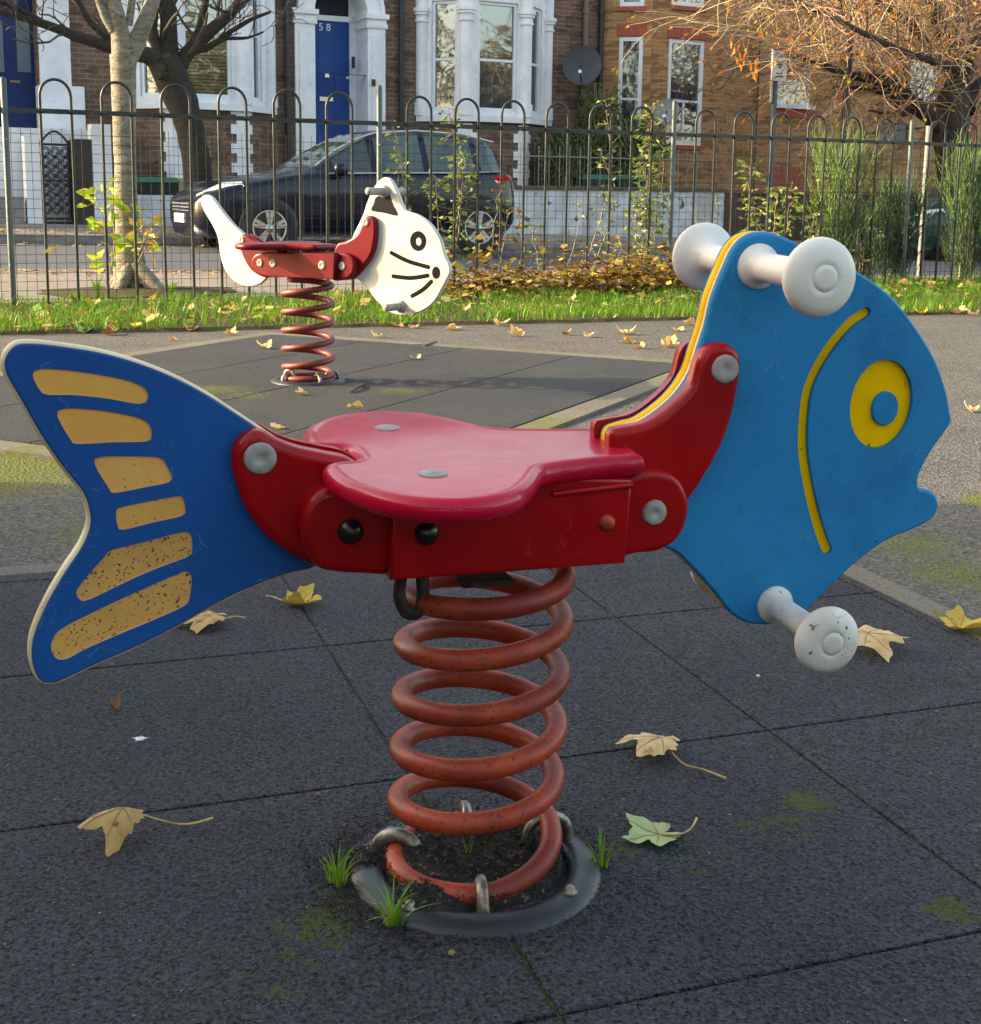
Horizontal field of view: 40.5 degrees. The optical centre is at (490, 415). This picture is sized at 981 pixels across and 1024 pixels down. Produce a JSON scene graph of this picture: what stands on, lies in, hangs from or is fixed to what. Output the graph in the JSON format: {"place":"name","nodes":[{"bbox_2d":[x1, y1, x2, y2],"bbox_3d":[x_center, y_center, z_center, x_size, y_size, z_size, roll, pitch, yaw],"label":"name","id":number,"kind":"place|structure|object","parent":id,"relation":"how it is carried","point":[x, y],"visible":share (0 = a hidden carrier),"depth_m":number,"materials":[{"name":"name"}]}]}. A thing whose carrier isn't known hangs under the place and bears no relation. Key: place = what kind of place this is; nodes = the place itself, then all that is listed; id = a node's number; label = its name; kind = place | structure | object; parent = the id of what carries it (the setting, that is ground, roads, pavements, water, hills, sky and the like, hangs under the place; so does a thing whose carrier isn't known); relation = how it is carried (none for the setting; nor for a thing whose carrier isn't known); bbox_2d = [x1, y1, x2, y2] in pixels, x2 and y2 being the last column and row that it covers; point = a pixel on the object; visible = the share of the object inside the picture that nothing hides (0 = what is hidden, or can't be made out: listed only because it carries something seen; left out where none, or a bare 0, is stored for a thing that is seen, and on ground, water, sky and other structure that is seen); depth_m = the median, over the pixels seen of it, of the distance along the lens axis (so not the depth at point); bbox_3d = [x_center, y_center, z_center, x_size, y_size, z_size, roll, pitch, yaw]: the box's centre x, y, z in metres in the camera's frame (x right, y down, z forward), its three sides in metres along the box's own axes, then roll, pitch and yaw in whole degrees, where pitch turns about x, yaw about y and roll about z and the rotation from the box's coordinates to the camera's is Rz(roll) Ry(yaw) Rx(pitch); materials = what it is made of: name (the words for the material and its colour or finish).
{"place":"outdoors","nodes":[
{"label":"outdoors","id":0,"kind":"place"},
{"bbox_2d":[25,222,72,223],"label":"front garden ground","id":1,"kind":"structure","parent":0,"point":[59,222],"depth_m":18.89,"materials":[{"name":"concrete"}]},
{"bbox_2d":[0,196,23,222],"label":"garden wall","id":2,"kind":"structure","parent":1,"relation":"on","point":[18,202],"depth_m":18.38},
{"bbox_2d":[21,136,42,223],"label":"gate pier","id":3,"kind":"structure","parent":1,"relation":"on","point":[29,164],"depth_m":18.44,"materials":[{"name":"paint"}]},
{"bbox_2d":[39,130,72,220],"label":"iron gate","id":4,"kind":"structure","parent":3,"relation":"attached to","point":[68,181],"depth_m":18.66,"materials":[{"name":"metal"}]},
{"bbox_2d":[69,139,93,224],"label":"garden wall","id":5,"kind":"structure","parent":1,"relation":"on","point":[87,211],"depth_m":18.73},
{"bbox_2d":[87,124,113,222],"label":"gate pier","id":6,"kind":"structure","parent":1,"relation":"on","point":[95,129],"depth_m":18.81,"materials":[{"name":"paint"}]},
{"bbox_2d":[0,0,284,223],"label":"brick house","id":7,"kind":"structure","parent":1,"relation":"on","point":[27,70],"depth_m":20.57,"materials":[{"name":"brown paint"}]},
{"bbox_2d":[0,0,36,127],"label":"door","id":8,"kind":"structure","parent":7,"relation":"in","point":[17,65],"depth_m":20.26,"materials":[{"name":"blue paint"}]},
{"bbox_2d":[139,0,210,95],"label":"window","id":9,"kind":"structure","parent":7,"relation":"in","point":[145,92],"depth_m":20.66,"materials":[{"name":"white glass"}]},
{"bbox_2d":[152,0,231,97],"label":"window","id":10,"kind":"structure","parent":7,"relation":"in","point":[220,56],"depth_m":20.74,"materials":[{"name":"clear glass"}]},
{"bbox_2d":[253,0,259,100],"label":"window","id":11,"kind":"structure","parent":7,"relation":"in","point":[256,28],"depth_m":21.37,"materials":[{"name":"white glass"}]},
{"bbox_2d":[137,195,173,225],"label":"garden wall","id":12,"kind":"structure","parent":1,"relation":"on","point":[144,202],"depth_m":19.23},
{"bbox_2d":[137,177,180,194],"bbox_3d":[-5.024,-3.224,19.927,0.620,0.690,0.720,-4,11,-27],"label":"wheelie bin","id":13,"kind":"object","parent":1,"relation":"on","point":[146,186],"visible":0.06,"depth_m":19.60,"materials":[{"name":"plastic"}]},
{"bbox_2d":[253,0,598,185],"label":"brick house","id":14,"kind":"structure","parent":1,"relation":"on","point":[443,55],"depth_m":22.76,"materials":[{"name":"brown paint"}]},
{"bbox_2d":[315,20,348,144],"bbox_3d":[-2.713,-5.158,22.714,0.651,3.053,0.097,-4,11,-27],"label":"door","id":15,"kind":"structure","parent":14,"relation":"in","point":[331,38],"depth_m":22.61,"materials":[{"name":"blue paint"}]},
{"bbox_2d":[432,0,491,109],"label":"window","id":16,"kind":"structure","parent":14,"relation":"in","point":[444,70],"depth_m":22.97,"materials":[{"name":"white glass"}]},
{"bbox_2d":[442,1,516,111],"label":"window","id":17,"kind":"structure","parent":14,"relation":"in","point":[494,73],"depth_m":23.13,"materials":[{"name":"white glass"}]},
{"bbox_2d":[532,8,539,113],"bbox_3d":[0.746,-6.264,23.508,0.060,1.813,0.487,5,10,23],"label":"window","id":18,"kind":"structure","parent":14,"relation":"in","point":[537,47],"depth_m":23.67,"materials":[{"name":"white glass"}]},
{"bbox_2d":[562,45,601,84],"bbox_3d":[1.543,-6.267,23.742,0.704,0.699,0.555,8,12,38],"label":"satellite dish","id":19,"kind":"object","parent":14,"relation":"attached to","point":[581,64],"visible":1,"depth_m":23.82,"materials":[{"name":"metal"}]},
{"bbox_2d":[533,118,623,185],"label":"garden bush","id":20,"kind":"object","parent":1,"relation":"on","point":[583,142],"visible":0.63,"depth_m":23.22,"materials":[{"name":"green plant"}]},
{"bbox_2d":[571,175,616,190],"bbox_3d":[1.768,-3.726,23.420,0.620,1.022,0.720,-4,11,-27],"label":"wheelie bin","id":21,"kind":"object","parent":1,"relation":"on","point":[583,180],"visible":0.08,"depth_m":23.07,"materials":[{"name":"plastic"}]},
{"bbox_2d":[568,80,623,173],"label":"garden bush","id":22,"kind":"object","parent":1,"relation":"on","point":[598,115],"visible":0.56,"depth_m":23.83,"materials":[{"name":"green plant"}]},
{"bbox_2d":[503,185,726,237],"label":"garden wall","id":23,"kind":"structure","parent":1,"relation":"on","point":[536,211],"depth_m":22.65,"materials":[{"name":"paint"}]},
{"bbox_2d":[527,146,703,191],"bbox_3d":[2.200,-4.224,22.814,3.562,0.720,0.022,-4,11,-27],"label":"garden railing","id":24,"kind":"object","parent":23,"relation":"on","point":[600,158],"visible":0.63,"depth_m":22.62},
{"bbox_2d":[614,175,646,186],"bbox_3d":[2.382,-3.768,23.731,0.620,1.049,0.720,-4,11,-27],"label":"wheelie bin","id":25,"kind":"object","parent":1,"relation":"on","point":[626,178],"visible":0.03,"depth_m":23.35,"materials":[{"name":"plastic"}]},
{"bbox_2d":[511,0,980,194],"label":"brick house","id":26,"kind":"structure","parent":1,"relation":"on","point":[646,76],"depth_m":25.27,"materials":[{"name":"brown brick"}]},
{"bbox_2d":[617,37,642,142],"bbox_3d":[2.581,-5.998,24.536,0.435,1.900,0.213,3,10,11],"label":"window","id":27,"kind":"structure","parent":26,"relation":"in","point":[630,72],"depth_m":24.51,"materials":[{"name":"clear glass"}]},
{"bbox_2d":[620,0,643,5],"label":"window","id":28,"kind":"structure","parent":26,"relation":"in","point":[622,2],"depth_m":24.20,"materials":[{"name":"white glass"}]},
{"bbox_2d":[653,98,679,124],"bbox_3d":[2.887,-5.539,24.284,0.400,0.474,1.299,-6,12,-34],"label":"satellite dish","id":29,"kind":"object","parent":26,"relation":"attached to","point":[665,114],"visible":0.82,"depth_m":23.97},
{"bbox_2d":[666,39,703,145],"bbox_3d":[3.564,-6.019,24.811,0.794,1.902,0.214,-4,11,-27],"label":"window","id":30,"kind":"structure","parent":26,"relation":"in","point":[685,72],"depth_m":24.86,"materials":[{"name":"white glass"}]},
{"bbox_2d":[672,0,703,6],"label":"window","id":31,"kind":"structure","parent":26,"relation":"in","point":[692,3],"depth_m":24.51,"materials":[{"name":"white glass"}]},
{"bbox_2d":[777,58,815,109],"bbox_3d":[6.021,-6.630,26.554,0.979,0.980,0.324,-4,11,-27],"label":"window","id":32,"kind":"structure","parent":26,"relation":"in","point":[781,101],"depth_m":26.66,"materials":[{"name":"clear glass"}]},
{"bbox_2d":[880,123,906,140],"bbox_3d":[8.426,-5.928,27.907,0.779,0.408,0.050,-4,11,-27],"label":"dark vent window","id":33,"kind":"structure","parent":26,"relation":"in","point":[902,135],"depth_m":27.94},
{"bbox_2d":[910,50,937,100],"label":"window","id":34,"kind":"structure","parent":26,"relation":"in","point":[917,64],"depth_m":28.21,"materials":[{"name":"clear glass"}]},
{"bbox_2d":[723,189,920,240],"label":"garden wall","id":35,"kind":"structure","parent":1,"relation":"on","point":[737,221],"depth_m":24.33,"materials":[{"name":"red brick"}]},
{"bbox_2d":[0,223,939,250],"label":"pavement","id":36,"kind":"structure","parent":0,"point":[22,228],"depth_m":18.58,"materials":[{"name":"concrete"}]},
{"bbox_2d":[0,0,307,188],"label":"street tree","id":37,"kind":"object","parent":36,"relation":"on","point":[164,59],"visible":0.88,"depth_m":17.52,"materials":[{"name":"brown plant"}]},
{"bbox_2d":[0,228,859,246],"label":"leaf litter","id":38,"kind":"object","parent":36,"relation":"on","point":[2,229],"visible":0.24,"depth_m":17.55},
{"bbox_2d":[765,49,787,231],"bbox_3d":[4.672,-4.359,21.990,0.299,3.283,0.136,-4,11,-27],"label":"parking sign","id":39,"kind":"object","parent":36,"relation":"on","point":[777,68],"visible":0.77,"depth_m":21.79,"materials":[{"name":"black metal"}]},
{"bbox_2d":[611,0,980,191],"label":"street tree","id":40,"kind":"object","parent":36,"relation":"on","point":[956,104],"visible":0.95,"depth_m":22.61,"materials":[{"name":"red plant"}]},
{"bbox_2d":[836,0,854,210],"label":"lamp post","id":41,"kind":"object","parent":36,"relation":"on","point":[846,90],"visible":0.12,"depth_m":22.52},
{"bbox_2d":[0,270,978,302],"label":"pavement","id":42,"kind":"structure","parent":0,"point":[23,278],"depth_m":11.52,"materials":[{"name":"concrete"}]},
{"bbox_2d":[89,276,104,297],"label":"grass tuft","id":43,"kind":"object","parent":42,"relation":"on","point":[97,286],"visible":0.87,"depth_m":9.58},
{"bbox_2d":[95,0,164,288],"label":"street tree","id":44,"kind":"object","parent":42,"relation":"on","point":[127,47],"visible":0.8,"depth_m":10.17,"materials":[{"name":"beige plant"}]},
{"bbox_2d":[76,176,141,274],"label":"leafy shoot","id":45,"kind":"object","parent":44,"relation":"attached to","point":[116,238],"visible":0.82,"depth_m":10.01,"materials":[{"name":"yellow plant"}]},
{"bbox_2d":[126,204,167,265],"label":"leafy shoot","id":46,"kind":"object","parent":44,"relation":"attached to","point":[157,218],"visible":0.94,"depth_m":10.13,"materials":[{"name":"yellow plant"}]},
{"bbox_2d":[38,286,234,297],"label":"tree pit soil","id":47,"kind":"object","parent":42,"relation":"on","point":[150,292],"visible":0.56,"depth_m":10.12,"materials":[{"name":"soil"}]},
{"bbox_2d":[1,269,942,275],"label":"leaf litter","id":48,"kind":"object","parent":42,"relation":"on","point":[90,271],"visible":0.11,"depth_m":12.64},
{"bbox_2d":[916,126,931,277],"bbox_3d":[4.285,-2.099,13.143,0.059,1.500,0.059,1,10,0],"label":"bollard post","id":49,"kind":"object","parent":42,"relation":"on","point":[923,191],"visible":0.31,"depth_m":13.11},
{"bbox_2d":[0,314,980,619],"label":"playground tarmac","id":50,"kind":"structure","parent":0,"point":[934,558],"depth_m":4.06,"materials":[{"name":"asphalt"}]},
{"bbox_2d":[101,321,117,333],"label":"fallen leaf","id":51,"kind":"object","parent":50,"relation":"on","point":[109,329],"visible":1,"depth_m":7.39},
{"bbox_2d":[224,326,237,334],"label":"fallen leaf","id":52,"kind":"object","parent":50,"relation":"on","point":[229,331],"visible":1,"depth_m":7.47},
{"bbox_2d":[0,332,672,460],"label":"edging kerb","id":53,"kind":"structure","parent":50,"relation":"on","point":[563,418],"depth_m":5.39,"materials":[{"name":"concrete"}]},
{"bbox_2d":[0,563,980,640],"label":"edging kerb","id":54,"kind":"structure","parent":50,"relation":"on","point":[918,602],"depth_m":2.77,"materials":[{"name":"concrete"}]},
{"bbox_2d":[939,605,980,628],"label":"fallen leaf","id":55,"kind":"object","parent":54,"relation":"on","point":[955,618],"visible":1,"depth_m":2.52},
{"bbox_2d":[508,324,523,335],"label":"fallen leaf","id":56,"kind":"object","parent":50,"relation":"on","point":[516,331],"visible":1,"depth_m":7.57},
{"bbox_2d":[620,336,635,342],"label":"fallen leaf","id":57,"kind":"object","parent":50,"relation":"on","point":[628,339],"visible":1,"depth_m":7.32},
{"bbox_2d":[281,577,977,1023],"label":"tile bed","id":58,"kind":"object","parent":50,"relation":"on","point":[427,807],"depth_m":1.79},
{"bbox_2d":[0,548,980,1023],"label":"rubber mat","id":59,"kind":"object","parent":58,"relation":"on","point":[798,874],"visible":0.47,"depth_m":1.74,"materials":[{"name":"rubber"}]},
{"bbox_2d":[106,692,120,709],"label":"fallen leaf","id":60,"kind":"object","parent":59,"relation":"on","point":[115,705],"visible":1,"depth_m":2.07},
{"bbox_2d":[77,807,213,856],"bbox_3d":[-0.426,0.506,1.651,0.166,0.047,0.058,-2,10,-17],"label":"fallen leaf","id":61,"kind":"object","parent":59,"relation":"on","point":[117,824],"visible":1,"depth_m":1.63,"materials":[{"name":"plant"}]},
{"bbox_2d":[184,611,245,633],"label":"fallen leaf","id":62,"kind":"object","parent":59,"relation":"on","point":[201,621],"visible":0.84,"depth_m":2.45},
{"bbox_2d":[265,583,321,604],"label":"fallen leaf","id":63,"kind":"object","parent":59,"relation":"on","point":[302,595],"visible":1,"depth_m":2.60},
{"bbox_2d":[319,842,363,887],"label":"grass tuft","id":64,"kind":"object","parent":59,"relation":"on","point":[337,879],"visible":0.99,"depth_m":1.56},
{"bbox_2d":[340,845,385,875],"bbox_3d":[-0.146,0.537,1.603,0.084,0.032,0.082,1,10,0],"label":"soil heap","id":65,"kind":"object","parent":59,"relation":"on","point":[370,855],"visible":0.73,"depth_m":1.59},
{"bbox_2d":[348,871,436,927],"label":"grass tuft","id":66,"kind":"object","parent":59,"relation":"on","point":[392,919],"visible":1,"depth_m":1.47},
{"bbox_2d":[391,874,473,912],"bbox_3d":[-0.071,0.550,1.524,0.132,0.036,0.132,1,10,0],"label":"soil heap","id":67,"kind":"object","parent":59,"relation":"on","point":[433,892],"visible":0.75,"depth_m":1.50,"materials":[{"name":"soil"}]},
{"bbox_2d":[266,785,675,987],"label":"soil crumbs","id":68,"kind":"object","parent":59,"relation":"on","point":[371,909],"visible":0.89,"depth_m":1.53,"materials":[{"name":"soil"}]},
{"bbox_2d":[379,807,569,911],"bbox_3d":[-0.020,0.534,1.612,0.234,0.031,0.235,1,10,0],"label":"soil heap","id":69,"kind":"object","parent":59,"relation":"on","point":[493,856],"visible":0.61,"depth_m":1.58,"materials":[{"name":"soil"}]},
{"bbox_2d":[0,222,950,940],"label":"fish spring rocker","id":70,"kind":"object","parent":59,"relation":"on","point":[762,450],"visible":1,"depth_m":1.50,"materials":[{"name":"blue plastic"}]},
{"bbox_2d":[3,567,979,1022],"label":"ground debris","id":71,"kind":"object","parent":59,"relation":"on","point":[561,791],"visible":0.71,"depth_m":1.65,"materials":[{"name":"brown plant"}]},
{"bbox_2d":[585,829,617,868],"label":"grass tuft","id":72,"kind":"object","parent":59,"relation":"on","point":[600,858],"visible":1,"depth_m":1.61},
{"bbox_2d":[622,813,697,845],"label":"fallen leaf","id":73,"kind":"object","parent":59,"relation":"on","point":[642,829],"visible":1,"depth_m":1.69,"materials":[{"name":"plant"}]},
{"bbox_2d":[615,732,725,779],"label":"fallen leaf","id":74,"kind":"object","parent":59,"relation":"on","point":[652,744],"visible":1,"depth_m":1.91,"materials":[{"name":"plant"}]},
{"bbox_2d":[857,625,908,662],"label":"fallen leaf","id":75,"kind":"object","parent":59,"relation":"on","point":[877,640],"visible":0.88,"depth_m":2.36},
{"bbox_2d":[661,334,679,346],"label":"fallen leaf","id":76,"kind":"object","parent":50,"relation":"on","point":[669,341],"visible":1,"depth_m":7.13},
{"bbox_2d":[683,317,694,323],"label":"fallen leaf","id":77,"kind":"object","parent":50,"relation":"on","point":[690,320],"visible":0.95,"depth_m":8.37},
{"label":"tile bed","id":78,"kind":"structure","parent":50,"relation":"on","visible":0},
{"bbox_2d":[0,334,671,445],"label":"rubber mat","id":79,"kind":"object","parent":78,"relation":"on","point":[496,388],"visible":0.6,"depth_m":5.67,"materials":[{"name":"rubber"}]},
{"bbox_2d":[256,339,271,347],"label":"fallen leaf","id":80,"kind":"object","parent":79,"relation":"on","point":[268,343],"visible":1,"depth_m":6.76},
{"bbox_2d":[270,422,284,428],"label":"fallen leaf","id":81,"kind":"object","parent":79,"relation":"on","point":[276,426],"visible":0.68,"depth_m":4.51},
{"bbox_2d":[201,177,451,385],"bbox_3d":[-0.695,-0.561,5.572,1.277,0.867,0.460,4,10,20],"label":"cat spring rocker","id":82,"kind":"object","parent":79,"relation":"on","point":[391,255],"visible":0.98,"depth_m":5.39,"materials":[{"name":"white plastic"}]},
{"bbox_2d":[347,400,363,408],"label":"fallen leaf","id":83,"kind":"object","parent":79,"relation":"on","point":[357,403],"visible":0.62,"depth_m":5.01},
{"bbox_2d":[0,268,980,334],"bbox_3d":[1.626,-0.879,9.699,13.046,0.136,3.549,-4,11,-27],"label":"verge grass","id":84,"kind":"structure","parent":0,"point":[104,316],"depth_m":8.81,"materials":[{"name":"plant"}]},
{"bbox_2d":[421,108,480,289],"bbox_3d":[-0.340,-1.653,10.381,0.577,1.460,0.346,-4,11,-28],"label":"climbing shrub","id":85,"kind":"object","parent":84,"relation":"on","point":[450,175],"visible":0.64,"depth_m":10.38,"materials":[{"name":"green plant"}]},
{"bbox_2d":[0,77,980,304],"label":"metal fence","id":86,"kind":"object","parent":84,"relation":"on","point":[5,109],"visible":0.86,"depth_m":10.35,"materials":[{"name":"metal"}]},
{"bbox_2d":[382,120,417,210],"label":"climbing shrub","id":87,"kind":"object","parent":86,"relation":"attached to","point":[396,160],"visible":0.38,"depth_m":10.14,"materials":[{"name":"green plant"}]},
{"bbox_2d":[517,97,624,287],"bbox_3d":[0.665,-1.812,10.887,1.006,1.585,0.287,-4,11,-25],"label":"climbing shrub","id":88,"kind":"object","parent":86,"relation":"attached to","point":[612,201],"visible":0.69,"depth_m":10.99,"materials":[{"name":"green plant"}]},
{"bbox_2d":[622,100,678,278],"bbox_3d":[1.325,-1.817,11.226,0.489,1.643,0.360,-5,11,-31],"label":"climbing shrub","id":89,"kind":"object","parent":86,"relation":"attached to","point":[641,218],"visible":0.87,"depth_m":11.19,"materials":[{"name":"green plant"}]},
{"bbox_2d":[0,277,980,329],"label":"leaf litter","id":90,"kind":"object","parent":84,"relation":"on","point":[275,312],"visible":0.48,"depth_m":9.09,"materials":[{"name":"brown plant"}]},
{"bbox_2d":[483,176,521,286],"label":"rose bush","id":91,"kind":"object","parent":84,"relation":"on","point":[505,179],"visible":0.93,"depth_m":10.46,"materials":[{"name":"green plant"}]},
{"bbox_2d":[463,191,719,283],"bbox_3d":[0.939,-1.437,11.069,2.544,0.850,0.242,-4,11,-26],"label":"climbing shrub","id":92,"kind":"object","parent":84,"relation":"on","point":[474,247],"visible":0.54,"depth_m":10.90,"materials":[{"name":"green plant"}]},
{"bbox_2d":[444,233,869,296],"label":"leaf litter","id":93,"kind":"object","parent":84,"relation":"on","point":[636,278],"visible":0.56,"depth_m":10.56,"materials":[{"name":"plant"}]},
{"bbox_2d":[734,154,845,239],"bbox_3d":[2.668,-1.759,12.046,1.155,1.304,0.355,-4,11,-27],"label":"climbing shrub","id":94,"kind":"object","parent":84,"relation":"on","point":[775,195],"visible":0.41,"depth_m":11.99,"materials":[{"name":"green plant"}]},
{"bbox_2d":[792,111,892,265],"bbox_3d":[3.260,-2.010,12.288,0.976,1.583,0.701,-5,11,-29],"label":"broom bush","id":95,"kind":"object","parent":84,"relation":"on","point":[843,221],"visible":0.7,"depth_m":12.20,"materials":[{"name":"plant"}]},
{"bbox_2d":[829,202,894,277],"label":"broom bush","id":96,"kind":"object","parent":84,"relation":"on","point":[862,253],"visible":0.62,"depth_m":12.43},
{"bbox_2d":[852,164,938,280],"bbox_3d":[3.894,-1.840,12.675,0.899,1.136,0.640,-4,11,-28],"label":"broom bush","id":97,"kind":"object","parent":84,"relation":"on","point":[897,201],"visible":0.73,"depth_m":12.55,"materials":[{"name":"plant"}]},
{"bbox_2d":[930,129,980,278],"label":"broom bush","id":98,"kind":"object","parent":84,"relation":"on","point":[963,199],"visible":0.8,"depth_m":12.95,"materials":[{"name":"plant"}]},
{"bbox_2d":[951,305,965,313],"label":"fallen leaf","id":99,"kind":"object","parent":84,"relation":"on","point":[957,310],"visible":1,"depth_m":9.39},
{"bbox_2d":[0,243,980,275],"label":"road","id":100,"kind":"structure","parent":0,"point":[22,254],"depth_m":15.59,"materials":[{"name":"asphalt"}]},
{"bbox_2d":[170,129,514,255],"bbox_3d":[-1.894,-2.891,17.129,4.262,1.606,2.104,-4,11,-27],"label":"parked car","id":101,"kind":"object","parent":100,"relation":"on","point":[234,206],"visible":0.48,"depth_m":16.38,"materials":[{"name":"black paint"}]},
{"bbox_2d":[3,269,953,275],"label":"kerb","id":102,"kind":"structure","parent":100,"relation":"on","point":[202,270],"depth_m":13.10,"materials":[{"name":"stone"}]},
{"bbox_2d":[18,241,943,257],"bbox_3d":[-0.602,-2.285,18.553,19.801,0.455,0.819,-4,11,-27],"label":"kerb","id":103,"kind":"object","parent":100,"relation":"on","point":[448,249],"visible":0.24,"depth_m":17.35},
{"bbox_2d":[0,233,979,257],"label":"kerb","id":104,"kind":"structure","parent":100,"relation":"on","point":[88,239],"depth_m":17.28,"materials":[{"name":"concrete"}]},
{"bbox_2d":[858,170,980,261],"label":"parked car","id":105,"kind":"object","parent":100,"relation":"on","point":[930,240],"visible":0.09,"depth_m":21.44,"materials":[{"name":"teal paint"}]},
{"bbox_2d":[602,112,670,174],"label":"garden bush","id":106,"kind":"object","parent":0,"point":[621,139],"visible":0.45,"depth_m":23.47,"materials":[{"name":"green plant"}]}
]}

